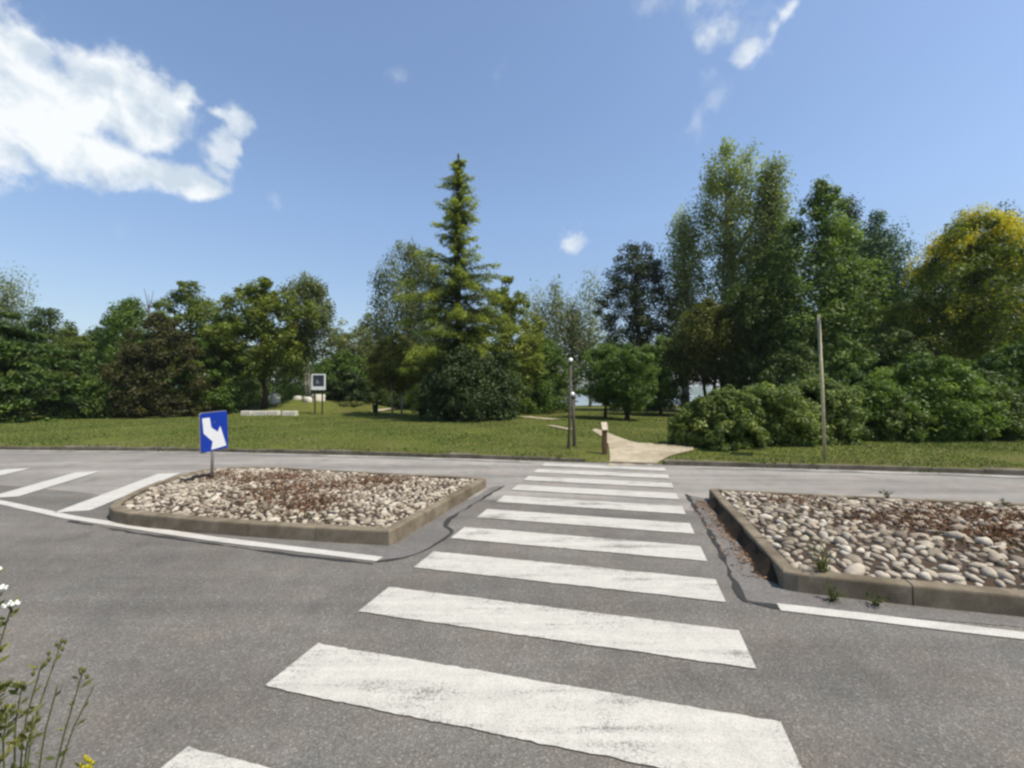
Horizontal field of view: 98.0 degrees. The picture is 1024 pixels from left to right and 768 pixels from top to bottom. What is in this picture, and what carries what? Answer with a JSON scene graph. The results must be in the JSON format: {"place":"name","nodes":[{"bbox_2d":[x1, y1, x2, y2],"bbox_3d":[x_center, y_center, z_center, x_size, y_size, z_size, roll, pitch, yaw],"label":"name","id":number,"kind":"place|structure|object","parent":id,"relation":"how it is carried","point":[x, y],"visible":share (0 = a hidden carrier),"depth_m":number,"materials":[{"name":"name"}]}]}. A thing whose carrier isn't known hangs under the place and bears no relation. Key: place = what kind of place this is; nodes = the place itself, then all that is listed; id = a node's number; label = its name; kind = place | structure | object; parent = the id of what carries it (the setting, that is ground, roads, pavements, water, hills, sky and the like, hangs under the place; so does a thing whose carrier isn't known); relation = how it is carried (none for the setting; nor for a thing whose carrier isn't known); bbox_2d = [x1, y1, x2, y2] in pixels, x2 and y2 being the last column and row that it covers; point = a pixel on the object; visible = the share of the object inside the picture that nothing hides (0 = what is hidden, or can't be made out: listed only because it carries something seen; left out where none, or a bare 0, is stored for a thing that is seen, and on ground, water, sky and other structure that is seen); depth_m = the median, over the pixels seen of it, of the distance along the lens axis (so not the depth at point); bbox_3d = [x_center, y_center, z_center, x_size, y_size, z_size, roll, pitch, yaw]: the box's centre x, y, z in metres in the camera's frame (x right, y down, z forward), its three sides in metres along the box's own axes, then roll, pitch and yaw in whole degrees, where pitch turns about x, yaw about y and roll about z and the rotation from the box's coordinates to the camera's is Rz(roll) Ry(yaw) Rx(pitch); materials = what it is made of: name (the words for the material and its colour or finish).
{"place":"outdoors","nodes":[
{"label":"outdoors","id":0,"kind":"place"},
{"bbox_2d":[179,386,718,394],"bbox_3d":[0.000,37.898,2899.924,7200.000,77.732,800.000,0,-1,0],"label":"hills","id":1,"kind":"structure","parent":0,"point":[697,391],"depth_m":2598.09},
{"bbox_2d":[269,395,709,405],"bbox_3d":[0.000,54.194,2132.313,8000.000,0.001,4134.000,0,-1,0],"label":"lake","id":2,"kind":"structure","parent":0,"point":[581,401],"depth_m":232.74,"materials":[{"name":"blue liquid"}]},
{"bbox_2d":[0,450,1023,767],"bbox_3d":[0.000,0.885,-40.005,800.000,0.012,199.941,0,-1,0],"label":"road","id":3,"kind":"structure","parent":0,"point":[542,614],"depth_m":3.37,"materials":[{"name":"grey asphalt"}]},
{"bbox_2d":[109,467,485,545],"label":"traffic island","id":4,"kind":"structure","parent":3,"relation":"on","point":[354,507],"depth_m":6.73,"materials":[{"name":"stone"}]},
{"bbox_2d":[199,410,227,478],"bbox_3d":[-5.805,1.232,8.647,0.316,1.422,0.619,-1,-2,35],"label":"direction sign","id":5,"kind":"object","parent":4,"relation":"on","point":[213,431],"visible":0.81,"depth_m":8.61,"materials":[{"name":"blue metal"}]},
{"bbox_2d":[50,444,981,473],"bbox_3d":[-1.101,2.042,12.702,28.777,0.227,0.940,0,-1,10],"label":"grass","id":6,"kind":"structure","parent":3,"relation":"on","point":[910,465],"depth_m":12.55,"materials":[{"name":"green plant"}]},
{"bbox_2d":[683,499,766,578],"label":"leaf litter","id":7,"kind":"object","parent":3,"relation":"on","point":[742,552],"visible":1,"depth_m":5.70,"materials":[{"name":"plant"}]},
{"bbox_2d":[707,497,777,584],"bbox_3d":[2.943,1.915,6.028,0.140,0.155,3.496,0,-1,14],"label":"leaf mould","id":8,"kind":"object","parent":3,"relation":"on","point":[762,566],"visible":0.98,"depth_m":5.31,"materials":[{"name":"brown soil"}]},
{"bbox_2d":[823,581,845,600],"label":"weed","id":9,"kind":"object","parent":3,"relation":"on","point":[833,597],"visible":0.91,"depth_m":3.97,"materials":[{"name":"green plant"}]},
{"bbox_2d":[709,488,1023,616],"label":"traffic island","id":10,"kind":"structure","parent":3,"relation":"on","point":[961,555],"depth_m":4.78,"materials":[{"name":"stone"}]},
{"bbox_2d":[806,537,837,572],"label":"weed","id":11,"kind":"object","parent":10,"relation":"on","point":[822,567],"visible":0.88,"depth_m":4.17,"materials":[{"name":"green plant"}]},
{"bbox_2d":[878,490,894,498],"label":"weed","id":12,"kind":"object","parent":10,"relation":"on","point":[886,494],"visible":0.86,"depth_m":7.10,"materials":[{"name":"green plant"}]},
{"bbox_2d":[864,590,890,606],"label":"weed","id":13,"kind":"object","parent":3,"relation":"on","point":[877,602],"visible":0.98,"depth_m":3.87,"materials":[{"name":"green plant"}]},
{"bbox_2d":[0,399,1023,470],"bbox_3d":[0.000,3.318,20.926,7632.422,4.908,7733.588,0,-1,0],"label":"ground","id":14,"kind":"structure","parent":0,"point":[374,443],"depth_m":16.84,"materials":[{"name":"green plant"}]},
{"bbox_2d":[0,567,20,755],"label":"wildflower plant","id":15,"kind":"object","parent":14,"relation":"on","point":[4,686],"visible":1,"depth_m":1.43,"materials":[{"name":"white plant"}]},
{"bbox_2d":[0,261,47,372],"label":"poplar tree","id":16,"kind":"object","parent":14,"relation":"on","point":[6,305],"visible":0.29,"depth_m":62.32,"materials":[{"name":"green plant"}]},
{"bbox_2d":[0,369,63,415],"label":"shrub","id":17,"kind":"object","parent":14,"relation":"on","point":[48,389],"visible":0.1,"depth_m":33.99,"materials":[{"name":"green plant"}]},
{"bbox_2d":[9,306,78,373],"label":"dark tree","id":18,"kind":"object","parent":14,"relation":"on","point":[36,323],"visible":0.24,"depth_m":51.18,"materials":[{"name":"green plant"}]},
{"bbox_2d":[0,638,99,767],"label":"wildflower plant","id":19,"kind":"object","parent":14,"relation":"on","point":[18,740],"visible":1,"depth_m":1.42,"materials":[{"name":"green leaf"},{"name":"green stem"},{"name":"yellow petal"}]},
{"bbox_2d":[0,311,113,422],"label":"spreading conifer","id":20,"kind":"object","parent":14,"relation":"on","point":[13,395],"visible":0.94,"depth_m":26.92,"materials":[{"name":"green plant"}]},
{"bbox_2d":[22,327,107,392],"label":"dark tree","id":21,"kind":"object","parent":14,"relation":"on","point":[70,341],"visible":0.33,"depth_m":43.34,"materials":[{"name":"green plant"}]},
{"bbox_2d":[35,373,126,418],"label":"shrub","id":22,"kind":"object","parent":14,"relation":"on","point":[84,392],"visible":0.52,"depth_m":29.70,"materials":[{"name":"green plant"}]},
{"bbox_2d":[77,326,111,397],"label":"dark conifer","id":23,"kind":"object","parent":14,"relation":"on","point":[90,346],"visible":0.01,"depth_m":45.65,"materials":[{"name":"plant"}]},
{"bbox_2d":[73,313,120,377],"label":"leafy tree","id":24,"kind":"object","parent":14,"relation":"on","point":[98,337],"visible":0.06,"depth_m":45.82,"materials":[{"name":"green plant"}]},
{"bbox_2d":[71,381,161,418],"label":"shrub","id":25,"kind":"object","parent":14,"relation":"on","point":[99,399],"visible":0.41,"depth_m":30.30,"materials":[{"name":"green plant"}]},
{"bbox_2d":[78,297,169,410],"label":"leafy tree","id":26,"kind":"object","parent":14,"relation":"on","point":[127,314],"visible":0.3,"depth_m":37.81,"materials":[{"name":"green plant"}]},
{"bbox_2d":[140,289,152,387],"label":"dead tree","id":27,"kind":"object","parent":14,"relation":"on","point":[148,307],"visible":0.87,"depth_m":38.18,"materials":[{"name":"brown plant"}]},
{"bbox_2d":[93,313,221,417],"bbox_3d":[-25.832,-1.309,32.523,7.982,7.761,7.467,1,-2,-26],"label":"plum tree","id":28,"kind":"object","parent":14,"relation":"on","point":[157,362],"visible":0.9,"depth_m":31.57,"materials":[{"name":"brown plant"}]},
{"bbox_2d":[144,280,228,398],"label":"broad tree","id":29,"kind":"object","parent":14,"relation":"on","point":[198,313],"visible":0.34,"depth_m":42.22,"materials":[{"name":"green plant"}]},
{"bbox_2d":[163,324,260,414],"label":"leafy tree","id":30,"kind":"object","parent":14,"relation":"on","point":[224,397],"visible":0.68,"depth_m":34.45,"materials":[{"name":"green plant"}]},
{"bbox_2d":[206,298,254,379],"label":"leafy tree","id":31,"kind":"object","parent":14,"relation":"on","point":[244,340],"visible":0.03,"depth_m":45.85,"materials":[{"name":"green plant"}]},
{"bbox_2d":[207,374,269,410],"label":"shrub","id":32,"kind":"object","parent":14,"relation":"on","point":[254,395],"visible":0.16,"depth_m":43.06,"materials":[{"name":"green plant"}]},
{"bbox_2d":[241,411,251,415],"bbox_3d":[-19.963,2.238,33.556,0.774,0.420,0.514,0,-1,0],"label":"stone block","id":33,"kind":"object","parent":14,"relation":"on","point":[246,413],"depth_m":33.31,"materials":[{"name":"stone"}]},
{"bbox_2d":[197,276,320,408],"bbox_3d":[-20.467,-3.367,36.643,8.719,11.147,7.180,1,-1,-24],"label":"broad tree","id":34,"kind":"object","parent":14,"relation":"on","point":[264,302],"visible":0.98,"depth_m":35.54,"materials":[{"name":"green plant"}]},
{"bbox_2d":[252,411,266,415],"bbox_3d":[-18.935,2.245,33.556,1.055,0.420,0.517,0,-1,0],"label":"stone block","id":35,"kind":"object","parent":14,"relation":"on","point":[259,413],"depth_m":33.31,"materials":[{"name":"stone"}]},
{"bbox_2d":[267,411,280,414],"bbox_3d":[-17.948,2.223,33.556,0.772,0.420,0.511,0,-1,0],"label":"stone block","id":36,"kind":"object","parent":14,"relation":"on","point":[273,412],"depth_m":33.31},
{"bbox_2d":[270,393,280,403],"bbox_3d":[-20.349,1.393,38.213,0.905,1.228,0.653,0,-1,0],"label":"boulder","id":37,"kind":"object","parent":14,"relation":"on","point":[275,398],"visible":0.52,"depth_m":38.01,"materials":[{"name":"stone"}]},
{"bbox_2d":[254,350,321,403],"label":"leafy tree","id":38,"kind":"object","parent":14,"relation":"on","point":[287,379],"visible":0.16,"depth_m":48.53,"materials":[{"name":"green plant"}]},
{"bbox_2d":[282,411,297,415],"bbox_3d":[-16.740,2.247,33.556,1.020,0.420,0.529,0,-1,0],"label":"stone block","id":39,"kind":"object","parent":14,"relation":"on","point":[289,413],"depth_m":33.31,"materials":[{"name":"stone"}]},
{"bbox_2d":[274,358,342,399],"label":"shrub","id":40,"kind":"object","parent":14,"relation":"on","point":[316,370],"visible":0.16,"depth_m":44.18,"materials":[{"name":"green plant"}]},
{"bbox_2d":[280,270,341,396],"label":"slender tree","id":41,"kind":"object","parent":14,"relation":"on","point":[311,290],"visible":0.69,"depth_m":39.07,"materials":[{"name":"green plant"}]},
{"bbox_2d":[311,394,324,400],"bbox_3d":[-17.104,1.268,39.266,1.176,0.747,1.015,-1,-2,41],"label":"boulder","id":42,"kind":"object","parent":14,"relation":"on","point":[318,397],"visible":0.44,"depth_m":39.03,"materials":[{"name":"stone"}]},
{"bbox_2d":[311,374,325,414],"bbox_3d":[-15.016,0.868,34.522,1.076,3.306,0.155,0,-1,0],"label":"information board","id":43,"kind":"object","parent":14,"relation":"on","point":[318,381],"visible":0.92,"depth_m":34.51,"materials":[{"name":"paint"}]},
{"bbox_2d":[311,349,375,402],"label":"leafy tree","id":44,"kind":"object","parent":14,"relation":"on","point":[344,360],"visible":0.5,"depth_m":41.19,"materials":[{"name":"green plant"}]},
{"bbox_2d":[322,318,366,366],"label":"grey tree","id":45,"kind":"object","parent":14,"relation":"on","point":[345,340],"visible":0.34,"depth_m":55.38,"materials":[{"name":"green plant"}]},
{"bbox_2d":[316,369,374,403],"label":"shrub","id":46,"kind":"object","parent":14,"relation":"on","point":[366,395],"visible":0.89,"depth_m":39.90,"materials":[{"name":"green plant"}]},
{"bbox_2d":[332,400,363,406],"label":"shrub","id":47,"kind":"object","parent":14,"relation":"on","point":[352,403],"visible":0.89,"depth_m":38.64,"materials":[{"name":"green plant"}]},
{"bbox_2d":[349,312,389,358],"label":"grey tree","id":48,"kind":"object","parent":14,"relation":"on","point":[367,339],"visible":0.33,"depth_m":59.23,"materials":[{"name":"green plant"}]},
{"bbox_2d":[360,360,388,406],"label":"shrub","id":49,"kind":"object","parent":14,"relation":"on","point":[376,395],"visible":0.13,"depth_m":45.05,"materials":[{"name":"green plant"}]},
{"bbox_2d":[372,402,377,412],"bbox_3d":[-10.243,1.910,33.329,0.440,1.100,0.440,0,-1,0],"label":"litter bin","id":50,"kind":"object","parent":14,"relation":"on","point":[375,408],"visible":0.94,"depth_m":33.16,"materials":[{"name":"metal"}]},
{"bbox_2d":[370,375,421,409],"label":"shrub","id":51,"kind":"object","parent":14,"relation":"on","point":[396,402],"visible":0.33,"depth_m":44.18,"materials":[{"name":"green plant"}]},
{"bbox_2d":[362,332,431,415],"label":"young tree","id":52,"kind":"object","parent":14,"relation":"on","point":[383,373],"visible":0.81,"depth_m":33.17,"materials":[{"name":"green plant"}]},
{"bbox_2d":[366,236,447,408],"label":"weeping tree","id":53,"kind":"object","parent":14,"relation":"on","point":[419,263],"visible":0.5,"depth_m":47.77,"materials":[{"name":"green plant"}]},
{"bbox_2d":[406,343,437,409],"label":"shrub","id":54,"kind":"object","parent":14,"relation":"on","point":[414,398],"visible":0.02,"depth_m":44.18,"materials":[{"name":"green plant"}]},
{"bbox_2d":[392,153,530,418],"bbox_3d":[-3.936,-6.598,30.286,8.855,18.283,9.366,1,-2,-31],"label":"cedar tree","id":55,"kind":"object","parent":14,"relation":"on","point":[459,318],"visible":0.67,"depth_m":29.45,"materials":[{"name":"green plant"}]},
{"bbox_2d":[408,344,523,421],"bbox_3d":[-3.032,0.062,27.944,6.716,5.415,7.285,1,-1,-24],"label":"shrub","id":56,"kind":"object","parent":14,"relation":"on","point":[439,386],"visible":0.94,"depth_m":26.63,"materials":[{"name":"green plant"}]},
{"bbox_2d":[467,340,533,418],"bbox_3d":[-0.803,-0.156,29.517,4.525,5.559,4.156,0,-1,0],"label":"shrub","id":57,"kind":"object","parent":14,"relation":"on","point":[508,356],"visible":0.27,"depth_m":29.11,"materials":[{"name":"green plant"}]},
{"bbox_2d":[469,275,549,409],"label":"leafy tree","id":58,"kind":"object","parent":14,"relation":"on","point":[529,350],"visible":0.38,"depth_m":35.07,"materials":[{"name":"green plant"}]},
{"bbox_2d":[0,446,1023,475],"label":"kerb","id":59,"kind":"structure","parent":14,"relation":"on","point":[995,471],"depth_m":12.34,"materials":[{"name":"grey concrete"}]},
{"bbox_2d":[17,319,1012,405],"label":"distant wood","id":60,"kind":"object","parent":14,"relation":"on","point":[271,379],"depth_m":62.39,"materials":[{"name":"green plant"}]},
{"bbox_2d":[515,356,559,414],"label":"shrub","id":61,"kind":"object","parent":14,"relation":"on","point":[531,405],"visible":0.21,"depth_m":37.52,"materials":[{"name":"green plant"}]},
{"bbox_2d":[519,278,557,406],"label":"poplar tree","id":62,"kind":"object","parent":14,"relation":"on","point":[535,309],"visible":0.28,"depth_m":57.73,"materials":[{"name":"green plant"}]},
{"bbox_2d":[517,328,582,412],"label":"leafy tree","id":63,"kind":"object","parent":14,"relation":"on","point":[550,369],"visible":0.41,"depth_m":39.82,"materials":[{"name":"green plant"}]},
{"bbox_2d":[532,274,579,389],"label":"poplar tree","id":64,"kind":"object","parent":14,"relation":"on","point":[556,314],"visible":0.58,"depth_m":57.63,"materials":[{"name":"green plant"}]},
{"bbox_2d":[548,373,571,409],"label":"shrub","id":65,"kind":"object","parent":14,"relation":"on","point":[564,396],"visible":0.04,"depth_m":45.60,"materials":[{"name":"green plant"}]},
{"bbox_2d":[567,358,572,447],"bbox_3d":[1.810,0.696,13.887,0.188,3.026,0.135,0,-1,0],"label":"lamp post","id":66,"kind":"object","parent":14,"relation":"on","point":[569,407],"visible":0.95,"depth_m":13.86,"materials":[{"name":"metal"}]},
{"bbox_2d":[571,392,576,446],"bbox_3d":[1.980,1.236,14.374,0.200,1.955,0.156,0,-1,0],"label":"lamp post","id":67,"kind":"object","parent":14,"relation":"on","point":[573,420],"visible":0.88,"depth_m":14.34,"materials":[{"name":"metal"}]},
{"bbox_2d":[558,294,593,406],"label":"poplar tree","id":68,"kind":"object","parent":14,"relation":"on","point":[573,348],"visible":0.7,"depth_m":57.51,"materials":[{"name":"green plant"}]},
{"bbox_2d":[564,264,611,406],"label":"poplar tree","id":69,"kind":"object","parent":14,"relation":"on","point":[592,343],"visible":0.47,"depth_m":57.79,"materials":[{"name":"green plant"}]},
{"bbox_2d":[563,343,638,417],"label":"tree","id":70,"kind":"object","parent":14,"relation":"on","point":[601,352],"visible":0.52,"depth_m":30.63,"materials":[{"name":"green plant"}]},
{"bbox_2d":[601,422,607,454],"bbox_3d":[2.707,1.686,13.006,0.170,1.132,0.182,0,-1,0],"label":"wooden bollard","id":71,"kind":"object","parent":14,"relation":"on","point":[604,436],"visible":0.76,"depth_m":12.95,"materials":[{"name":"brown wood"}]},
{"bbox_2d":[588,343,661,419],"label":"tree","id":72,"kind":"object","parent":14,"relation":"on","point":[628,356],"visible":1,"depth_m":27.80,"materials":[{"name":"green plant"}]},
{"bbox_2d":[590,240,680,410],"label":"pine tree","id":73,"kind":"object","parent":14,"relation":"on","point":[636,317],"visible":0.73,"depth_m":44.98,"materials":[{"name":"green plant"}]},
{"bbox_2d":[633,334,693,414],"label":"tree","id":74,"kind":"object","parent":14,"relation":"on","point":[663,394],"visible":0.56,"depth_m":34.12,"materials":[{"name":"green plant"}]},
{"bbox_2d":[652,203,712,406],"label":"poplar tree","id":75,"kind":"object","parent":14,"relation":"on","point":[679,268],"visible":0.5,"depth_m":43.67,"materials":[{"name":"green plant"}]},
{"bbox_2d":[666,401,718,446],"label":"shrub","id":76,"kind":"object","parent":14,"relation":"on","point":[682,434],"visible":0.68,"depth_m":14.08,"materials":[{"name":"green plant"}]},
{"bbox_2d":[657,294,770,395],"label":"bronze tree","id":77,"kind":"object","parent":14,"relation":"on","point":[701,319],"visible":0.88,"depth_m":31.76,"materials":[{"name":"green plant"}]},
{"bbox_2d":[677,384,774,451],"bbox_3d":[6.735,1.069,13.787,2.813,2.177,2.265,0,-1,0],"label":"shrub","id":78,"kind":"object","parent":14,"relation":"on","point":[726,404],"visible":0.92,"depth_m":13.34,"materials":[{"name":"green plant"}]},
{"bbox_2d":[666,134,800,382],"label":"poplar tree","id":79,"kind":"object","parent":14,"relation":"on","point":[727,266],"visible":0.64,"depth_m":41.47,"materials":[{"name":"green plant"}]},
{"bbox_2d":[728,156,812,364],"bbox_3d":[22.032,-8.528,37.965,6.330,22.568,7.634,0,-1,0],"label":"poplar tree","id":80,"kind":"object","parent":14,"relation":"on","point":[771,215],"visible":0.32,"depth_m":37.74,"materials":[{"name":"green plant"}]},
{"bbox_2d":[708,252,834,389],"bbox_3d":[17.408,-3.321,30.931,8.105,12.109,6.861,-1,-2,31],"label":"yew tree","id":81,"kind":"object","parent":14,"relation":"on","point":[756,299],"visible":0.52,"depth_m":30.06,"materials":[{"name":"green plant"}]},
{"bbox_2d":[735,380,828,446],"bbox_3d":[8.403,1.020,14.543,3.376,2.270,2.834,0,-1,17],"label":"shrub","id":82,"kind":"object","parent":14,"relation":"on","point":[779,403],"visible":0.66,"depth_m":13.65,"materials":[{"name":"green plant"}]},
{"bbox_2d":[758,340,830,386],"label":"shrub","id":83,"kind":"object","parent":14,"relation":"on","point":[794,366],"visible":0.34,"depth_m":24.55,"materials":[{"name":"green plant"}]},
{"bbox_2d":[817,315,826,458],"bbox_3d":[8.119,0.171,11.672,0.171,4.003,0.595,-1,-2,41],"label":"pole","id":84,"kind":"object","parent":14,"relation":"on","point":[822,390],"visible":0.91,"depth_m":11.71,"materials":[{"name":"grey metal"}]},
{"bbox_2d":[784,373,872,445],"bbox_3d":[10.382,0.873,15.010,3.352,2.546,2.948,0,-1,-15],"label":"shrub","id":85,"kind":"object","parent":14,"relation":"on","point":[838,398],"visible":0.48,"depth_m":14.23,"materials":[{"name":"green plant"}]},
{"bbox_2d":[764,174,907,379],"bbox_3d":[20.585,-5.617,29.349,8.943,16.201,6.651,0,-1,0],"label":"maple tree","id":86,"kind":"object","parent":14,"relation":"on","point":[834,292],"visible":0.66,"depth_m":28.16,"materials":[{"name":"green plant"}]},
{"bbox_2d":[807,192,873,379],"bbox_3d":[30.348,-7.208,40.390,6.956,20.060,6.742,0,-1,0],"label":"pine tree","id":87,"kind":"object","parent":14,"relation":"on","point":[851,211],"visible":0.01,"depth_m":39.78,"materials":[{"name":"green plant"}]},
{"bbox_2d":[800,332,893,383],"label":"shrub","id":88,"kind":"object","parent":14,"relation":"on","point":[843,360],"visible":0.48,"depth_m":21.63,"materials":[{"name":"green plant"}]},
{"bbox_2d":[831,372,924,441],"bbox_3d":[12.435,0.837,15.616,3.386,2.557,2.665,0,-1,12],"label":"shrub","id":89,"kind":"object","parent":14,"relation":"on","point":[869,386],"visible":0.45,"depth_m":14.78,"materials":[{"name":"green plant"}]},
{"bbox_2d":[829,208,944,370],"bbox_3d":[27.671,-5.268,33.182,7.346,15.931,6.764,1,-2,-36],"label":"tree","id":90,"kind":"object","parent":14,"relation":"on","point":[880,244],"visible":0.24,"depth_m":32.44,"materials":[{"name":"green plant"}]},
{"bbox_2d":[862,390,936,442],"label":"shrub","id":91,"kind":"object","parent":14,"relation":"on","point":[920,417],"visible":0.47,"depth_m":14.58,"materials":[{"name":"green plant"}]},
{"bbox_2d":[854,327,945,396],"bbox_3d":[20.638,-0.390,24.173,4.852,5.446,4.147,0,-1,0],"label":"shrub","id":92,"kind":"object","parent":14,"relation":"on","point":[895,350],"visible":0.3,"depth_m":23.52,"materials":[{"name":"green plant"}]},
{"bbox_2d":[860,261,968,364],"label":"dark tree","id":93,"kind":"object","parent":14,"relation":"on","point":[946,290],"visible":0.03,"depth_m":32.65,"materials":[{"name":"green plant"}]},
{"bbox_2d":[869,351,1011,441],"bbox_3d":[15.213,0.494,16.072,4.440,3.377,3.649,0,-1,0],"label":"shrub","id":94,"kind":"object","parent":14,"relation":"on","point":[930,384],"visible":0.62,"depth_m":15.12,"materials":[{"name":"green plant"}]},
{"bbox_2d":[871,202,1023,373],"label":"golden tree","id":95,"kind":"object","parent":14,"relation":"on","point":[987,248],"visible":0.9,"depth_m":24.63,"materials":[{"name":"leaf"},{"name":"bark"}]},
{"bbox_2d":[931,205,1008,355],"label":"dark tree","id":96,"kind":"object","parent":14,"relation":"on","point":[963,277],"visible":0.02,"depth_m":38.10,"materials":[{"name":"green plant"}]},
{"bbox_2d":[941,368,1023,440],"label":"shrub","id":97,"kind":"object","parent":14,"relation":"on","point":[1005,392],"visible":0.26,"depth_m":15.74,"materials":[{"name":"green plant"}]},
{"bbox_2d":[958,339,1023,437],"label":"shrub","id":98,"kind":"object","parent":14,"relation":"on","point":[1013,367],"visible":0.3,"depth_m":17.59,"materials":[{"name":"green plant"}]},
{"bbox_2d":[967,199,1023,352],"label":"dark tree","id":99,"kind":"object","parent":14,"relation":"on","point":[1000,205],"visible":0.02,"depth_m":39.81,"materials":[{"name":"green plant"}]},
{"bbox_2d":[1002,315,1023,357],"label":"broad tree","id":100,"kind":"object","parent":14,"relation":"on","point":[1020,332],"visible":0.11,"depth_m":27.61,"materials":[{"name":"green plant"}]},
{"bbox_2d":[0,0,1023,387],"label":"sky","id":101,"kind":"structure","parent":0,"point":[149,145],"materials":[{"name":"blue"}]},
{"bbox_2d":[593,428,692,465],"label":"path","id":102,"kind":"structure","parent":0,"point":[622,450],"depth_m":13.22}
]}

